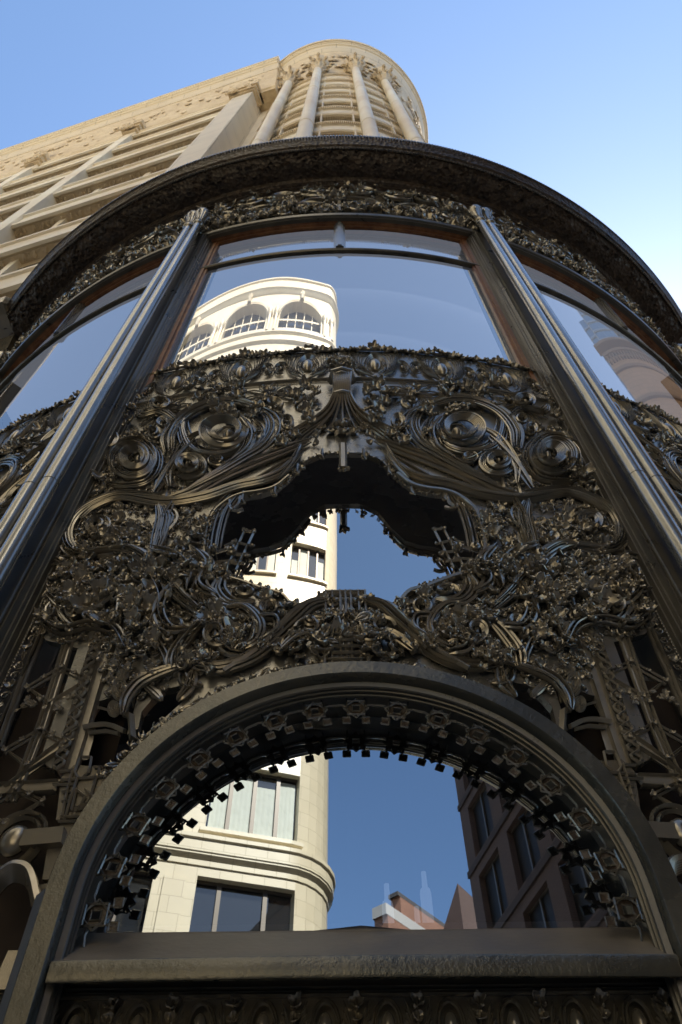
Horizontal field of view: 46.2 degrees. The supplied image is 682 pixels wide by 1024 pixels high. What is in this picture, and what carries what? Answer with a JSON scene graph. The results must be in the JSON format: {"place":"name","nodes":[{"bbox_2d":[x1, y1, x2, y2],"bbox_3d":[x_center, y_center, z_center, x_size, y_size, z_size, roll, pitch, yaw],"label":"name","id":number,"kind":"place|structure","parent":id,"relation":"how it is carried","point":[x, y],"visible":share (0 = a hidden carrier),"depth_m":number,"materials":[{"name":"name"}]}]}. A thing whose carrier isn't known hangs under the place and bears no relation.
{"place":"outdoors","nodes":[
{"label":"outdoors","id":0,"kind":"place"},
{"bbox_2d":[0,0,681,310],"label":"sky","id":1,"kind":"structure","parent":0,"point":[582,99],"materials":[{"name":"blue"}]},
{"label":"pavement","id":2,"kind":"structure","parent":0,"visible":0},
{"bbox_2d":[0,39,681,1023],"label":"department store","id":3,"kind":"structure","parent":2,"relation":"on","point":[340,539],"depth_m":3.31,"materials":[{"name":"metal"}]},
{"bbox_2d":[0,286,146,398],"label":"window","id":4,"kind":"structure","parent":3,"relation":"in","point":[68,324],"depth_m":7.61,"materials":[{"name":"brown wood"}]},
{"bbox_2d":[42,221,649,743],"bbox_3d":[0.003,-0.995,5.367,2.572,6.260,0.362,-1,-57,0],"label":"window","id":5,"kind":"structure","parent":3,"relation":"in","point":[358,527],"depth_m":3.83,"materials":[{"name":"clear glass"}]},
{"bbox_2d":[86,716,636,932],"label":"arched window","id":6,"kind":"structure","parent":3,"relation":"in","point":[336,825],"depth_m":2.32,"materials":[{"name":"clear glass"}]},
{"bbox_2d":[534,282,681,391],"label":"window","id":7,"kind":"structure","parent":3,"relation":"in","point":[612,319],"depth_m":7.61,"materials":[{"name":"brown wood"}]}
]}

